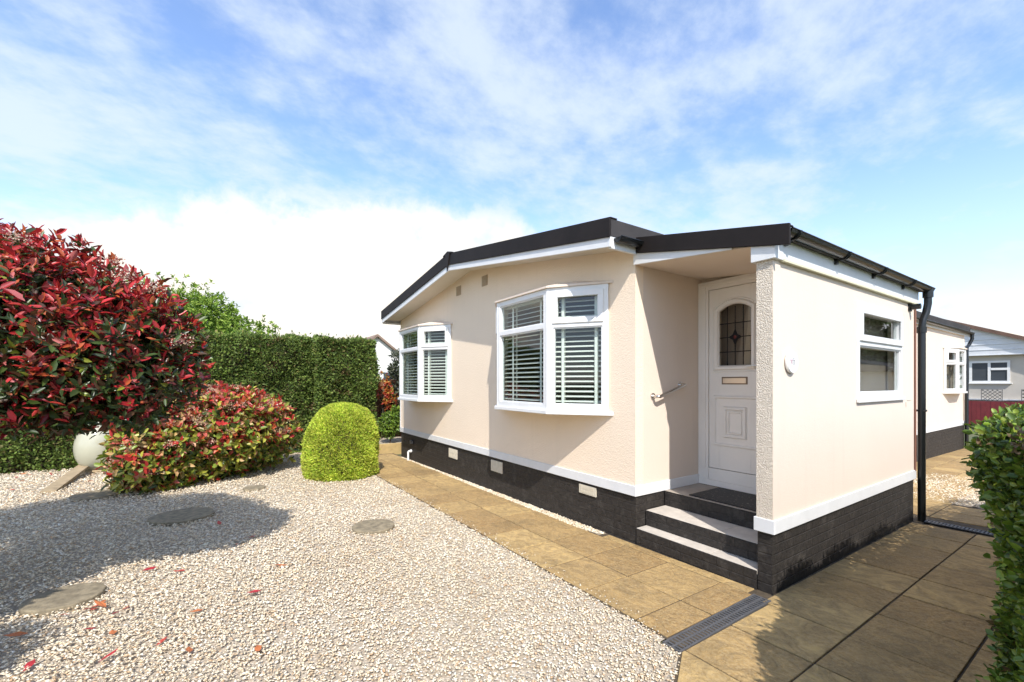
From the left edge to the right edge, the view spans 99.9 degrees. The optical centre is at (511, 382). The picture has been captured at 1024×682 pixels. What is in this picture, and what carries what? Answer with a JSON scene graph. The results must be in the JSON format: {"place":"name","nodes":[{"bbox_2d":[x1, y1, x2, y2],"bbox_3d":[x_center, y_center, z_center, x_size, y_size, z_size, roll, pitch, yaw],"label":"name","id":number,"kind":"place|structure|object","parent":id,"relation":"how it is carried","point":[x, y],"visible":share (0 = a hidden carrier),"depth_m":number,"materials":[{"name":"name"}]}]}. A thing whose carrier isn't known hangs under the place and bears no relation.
{"place":"outdoors","nodes":[
{"label":"outdoors","id":0,"kind":"place"},
{"bbox_2d":[0,452,680,681],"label":"gravel","id":1,"kind":"structure","parent":0,"point":[9,564],"depth_m":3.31,"materials":[{"name":"beige gravel"}]},
{"bbox_2d":[4,631,26,636],"bbox_3d":[-3.035,1.538,2.631,0.109,0.018,0.044,11,6,-45],"label":"fallen leaf","id":2,"kind":"object","parent":1,"relation":"on","point":[20,633],"visible":1,"depth_m":2.63,"materials":[{"name":"brown plant"}]},
{"bbox_2d":[22,659,34,671],"bbox_3d":[-2.663,1.557,2.370,0.039,0.013,0.097,0,0,-14],"label":"fallen leaf","id":3,"kind":"object","parent":1,"relation":"on","point":[30,663],"visible":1,"depth_m":2.38,"materials":[{"name":"red plant"}]},
{"bbox_2d":[18,582,106,617],"bbox_3d":[-3.272,1.580,3.145,0.440,0.061,0.439,0,0,-34],"label":"stepping stone","id":4,"kind":"object","parent":1,"relation":"on","point":[71,597],"visible":0.91,"depth_m":3.10,"materials":[{"name":"stone"}]},
{"bbox_2d":[40,465,88,493],"bbox_3d":[-7.440,1.586,7.221,0.180,0.143,1.899,0,0,-33],"label":"timber plank","id":5,"kind":"object","parent":1,"relation":"on","point":[64,480],"visible":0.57,"depth_m":7.01,"materials":[{"name":"beige wood"}]},
{"bbox_2d":[73,422,108,473],"bbox_3d":[-7.796,1.177,8.149,0.732,1.010,0.732,0,0,-34],"label":"egg ornament","id":6,"kind":"object","parent":1,"relation":"on","point":[87,450],"visible":0.28,"depth_m":7.84,"materials":[{"name":"white ceramic"}]},
{"bbox_2d":[68,489,122,501],"bbox_3d":[-6.028,1.634,6.247,0.565,0.063,0.581,0,0,-34],"label":"stepping stone","id":7,"kind":"object","parent":1,"relation":"on","point":[96,494],"visible":0.71,"depth_m":6.14,"materials":[{"name":"stone"}]},
{"bbox_2d":[95,600,105,606],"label":"fallen leaf","id":8,"kind":"object","parent":1,"relation":"on","point":[99,603],"visible":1,"depth_m":3.00,"materials":[{"name":"orange plant"}]},
{"bbox_2d":[0,218,214,446],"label":"photinia tree","id":9,"kind":"object","parent":1,"relation":"on","point":[86,355],"visible":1,"depth_m":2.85,"materials":[{"name":"red plant"}]},
{"bbox_2d":[99,648,117,661],"bbox_3d":[-2.268,1.531,2.418,0.038,0.016,0.096,-15,5,40],"label":"fallen leaf","id":10,"kind":"object","parent":1,"relation":"on","point":[112,652],"visible":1,"depth_m":2.42,"materials":[{"name":"red plant"}]},
{"bbox_2d":[147,507,214,526],"bbox_3d":[-3.985,1.619,5.201,0.649,0.065,0.675,0,0,-34],"label":"stepping stone","id":11,"kind":"object","parent":1,"relation":"on","point":[179,516],"visible":0.84,"depth_m":5.12,"materials":[{"name":"stone"}]},
{"bbox_2d":[94,379,302,494],"bbox_3d":[-5.229,0.822,7.635,2.243,1.883,3.325,0,0,26],"label":"photinia bush","id":12,"kind":"object","parent":1,"relation":"on","point":[221,430],"visible":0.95,"depth_m":7.00,"materials":[{"name":"red plant"}]},
{"bbox_2d":[243,485,265,491],"bbox_3d":[-4.006,1.648,6.689,0.306,0.058,0.320,0,0,-34],"label":"stepping stone","id":13,"kind":"object","parent":1,"relation":"on","point":[255,488],"visible":0.86,"depth_m":6.63,"materials":[{"name":"stone"}]},
{"bbox_2d":[254,645,261,650],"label":"fallen leaf","id":14,"kind":"object","parent":1,"relation":"on","point":[257,647],"visible":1,"depth_m":2.52,"materials":[{"name":"orange plant"}]},
{"bbox_2d":[300,402,380,481],"bbox_3d":[-3.064,1.026,7.794,1.403,1.374,1.385,0,0,-34],"label":"golden conifer","id":15,"kind":"object","parent":1,"relation":"on","point":[341,441],"visible":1,"depth_m":7.35,"materials":[{"name":"green plant"}]},
{"bbox_2d":[352,519,394,534],"bbox_3d":[-1.544,1.617,4.811,0.456,0.061,0.489,0,0,-34],"label":"stepping stone","id":16,"kind":"object","parent":1,"relation":"on","point":[373,526],"visible":0.84,"depth_m":4.76,"materials":[{"name":"stone"}]},
{"bbox_2d":[0,0,1023,350],"label":"sky","id":17,"kind":"structure","parent":0,"point":[311,161],"materials":[{"name":"blue"}]},
{"bbox_2d":[376,453,773,647],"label":"path","id":18,"kind":"structure","parent":0,"point":[538,534],"depth_m":3.94,"materials":[{"name":"stone"}]},
{"bbox_2d":[403,457,603,533],"bbox_3d":[-0.824,1.664,7.258,0.176,0.124,6.420,0,0,-34],"label":"gravel strip","id":19,"kind":"object","parent":18,"relation":"on","point":[569,521],"depth_m":5.66,"materials":[{"name":"beige gravel"}]},
{"bbox_2d":[377,474,668,632],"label":"stray chippings","id":20,"kind":"object","parent":18,"relation":"on","point":[506,546],"visible":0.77,"depth_m":4.25,"materials":[{"name":"beige gravel"}]},
{"bbox_2d":[397,424,982,643],"bbox_3d":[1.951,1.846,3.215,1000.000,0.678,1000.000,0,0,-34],"label":"ground","id":21,"kind":"structure","parent":0,"point":[971,436],"depth_m":15.40,"materials":[{"name":"soil"}]},
{"bbox_2d":[0,328,314,474],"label":"conifer hedge","id":22,"kind":"object","parent":21,"relation":"on","point":[275,365],"visible":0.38,"depth_m":10.07,"materials":[{"name":"green plant"}]},
{"bbox_2d":[125,272,281,336],"bbox_3d":[-9.801,-0.635,12.361,7.101,5.078,4.011,0,0,-34],"label":"leafy tree","id":23,"kind":"object","parent":21,"relation":"on","point":[220,321],"visible":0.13,"depth_m":12.50,"materials":[{"name":"green plant"}]},
{"bbox_2d":[305,332,380,433],"bbox_3d":[-4.608,0.254,11.608,1.813,3.182,1.964,0,0,-34],"label":"conifer hedge","id":24,"kind":"object","parent":21,"relation":"on","point":[346,370],"visible":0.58,"depth_m":10.97,"materials":[{"name":"green plant"}]},
{"bbox_2d":[367,334,398,378],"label":"distant house","id":25,"kind":"structure","parent":21,"relation":"on","point":[384,348],"depth_m":33.08,"materials":[{"name":"white paint"}]},
{"bbox_2d":[382,371,394,378],"bbox_3d":[-9.423,-0.350,33.358,1.300,1.100,0.039,0,0,-34],"label":"window","id":26,"kind":"structure","parent":25,"relation":"in","point":[383,375],"depth_m":33.12,"materials":[{"name":"white plastic"}]},
{"bbox_2d":[373,379,400,437],"bbox_3d":[-2.613,0.825,13.698,6.667,1.950,0.127,0,0,-34],"label":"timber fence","id":27,"kind":"object","parent":21,"relation":"on","point":[379,407],"visible":0.01,"depth_m":12.76,"materials":[{"name":"brown wood"}]},
{"bbox_2d":[379,348,399,432],"bbox_3d":[-3.312,0.339,12.399,1.042,2.727,0.946,0,0,-34],"label":"tall shrub","id":28,"kind":"object","parent":21,"relation":"on","point":[392,369],"visible":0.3,"depth_m":12.23,"materials":[{"name":"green plant"}]},
{"bbox_2d":[379,437,400,453],"bbox_3d":[-2.727,1.644,11.695,2.550,0.310,1.700,0,0,-34],"label":"raised bed","id":29,"kind":"object","parent":21,"relation":"on","point":[387,447],"depth_m":10.58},
{"bbox_2d":[375,370,398,438],"bbox_3d":[-3.531,0.672,11.956,0.787,2.059,0.564,0,0,-8],"label":"autumn shrub","id":30,"kind":"object","parent":29,"relation":"on","point":[387,392],"visible":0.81,"depth_m":11.90,"materials":[{"name":"red plant"}]},
{"bbox_2d":[377,404,399,442],"bbox_3d":[-3.098,1.128,11.080,0.765,1.151,0.739,0,0,-34],"label":"green shrub","id":31,"kind":"object","parent":29,"relation":"on","point":[389,422],"visible":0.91,"depth_m":10.93,"materials":[{"name":"green plant"}]},
{"bbox_2d":[381,217,974,594],"bbox_3d":[5.183,-0.030,10.264,14.090,4.160,8.425,0,0,-34],"label":"park home","id":32,"kind":"object","parent":21,"relation":"on","point":[615,377],"visible":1,"depth_m":4.60,"materials":[{"name":"beige paint"}]},
{"bbox_2d":[398,321,452,401],"bbox_3d":[-1.842,-0.420,8.579,0.537,1.540,2.335,0,0,-34],"label":"bay window","id":33,"kind":"structure","parent":32,"relation":"in","point":[405,334],"depth_m":7.99,"materials":[{"name":"white plastic"}]},
{"bbox_2d":[494,280,613,415],"bbox_3d":[0.281,-0.420,5.403,0.536,1.540,2.335,0,0,-34],"label":"bay window","id":34,"kind":"structure","parent":32,"relation":"in","point":[550,295],"depth_m":4.81,"materials":[{"name":"white plastic"}]},
{"bbox_2d":[689,487,755,510],"bbox_3d":[2.239,1.127,4.111,0.525,0.010,0.870,0,0,-34],"label":"doormat","id":35,"kind":"object","parent":32,"relation":"on","point":[735,498],"visible":0.51,"depth_m":4.21,"materials":[{"name":"black rubber"}]},
{"bbox_2d":[709,282,755,474],"bbox_3d":[2.377,-0.042,4.556,0.171,1.955,0.585,0,0,-34],"label":"front door","id":36,"kind":"structure","parent":32,"relation":"in","point":[732,388],"depth_m":4.56,"materials":[{"name":"white plastic"}]},
{"bbox_2d":[785,351,797,372],"bbox_3d":[2.171,-0.160,3.344,0.176,0.176,0.028,0,0,-34],"label":"house number plaque","id":37,"kind":"object","parent":32,"relation":"attached to","point":[791,361],"visible":1,"depth_m":3.32,"materials":[{"name":"ceramic"}]},
{"bbox_2d":[857,301,905,402],"bbox_3d":[3.842,-0.294,4.498,1.360,0.972,0.092,0,0,-34],"label":"window","id":38,"kind":"structure","parent":32,"relation":"in","point":[895,345],"depth_m":4.48,"materials":[{"name":"white plastic"}]},
{"bbox_2d":[942,343,967,393],"bbox_3d":[11.257,-0.360,10.886,1.749,1.250,0.257,0,0,-34],"label":"bay window","id":39,"kind":"structure","parent":32,"relation":"in","point":[958,362],"depth_m":10.60,"materials":[{"name":"white plastic"}]},
{"bbox_2d":[662,594,770,651],"bbox_3d":[1.398,1.615,2.869,1.075,0.074,0.124,0,0,-34],"label":"channel drain","id":40,"kind":"object","parent":21,"relation":"on","point":[747,606],"visible":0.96,"depth_m":2.85,"materials":[{"name":"grey metal"}]},
{"bbox_2d":[924,520,993,536],"bbox_3d":[5.458,1.649,4.123,0.120,0.074,2.210,0,0,-34],"label":"channel drain","id":41,"kind":"object","parent":21,"relation":"on","point":[957,527],"visible":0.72,"depth_m":4.80,"materials":[{"name":"grey metal"}]},
{"bbox_2d":[949,320,1023,401],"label":"neighbour bungalow","id":42,"kind":"object","parent":21,"relation":"on","point":[996,359],"visible":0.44,"depth_m":19.66,"materials":[{"name":"white paint"}]},
{"bbox_2d":[969,360,1011,383],"bbox_3d":[22.036,-0.480,19.863,0.100,1.060,1.390,0,0,-34],"label":"window","id":43,"kind":"structure","parent":42,"relation":"in","point":[980,372],"depth_m":19.86,"materials":[{"name":"white plastic"}]},
{"bbox_2d":[959,402,1023,681],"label":"laurel hedge","id":44,"kind":"object","parent":21,"relation":"on","point":[997,457],"visible":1,"depth_m":1.95,"materials":[{"name":"green plant"}]},
{"bbox_2d":[981,389,1002,401],"bbox_3d":[21.859,1.155,19.606,0.050,1.730,0.660,0,0,-34],"label":"trellis","id":45,"kind":"object","parent":21,"relation":"on","point":[991,394],"visible":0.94,"depth_m":19.56,"materials":[{"name":"white wood"}]},
{"bbox_2d":[964,401,1023,423],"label":"red fence","id":46,"kind":"object","parent":21,"relation":"on","point":[980,410],"visible":0.48,"depth_m":19.65,"materials":[{"name":"paint"}]},
{"bbox_2d":[674,448,1002,681],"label":"patio","id":47,"kind":"structure","parent":0,"point":[932,625],"depth_m":2.89,"materials":[{"name":"stone"}]},
{"bbox_2d":[913,473,984,508],"bbox_3d":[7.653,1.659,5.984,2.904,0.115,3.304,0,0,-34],"label":"gravel","id":48,"kind":"structure","parent":0,"point":[977,505],"depth_m":6.56,"materials":[{"name":"beige gravel"}]}
]}

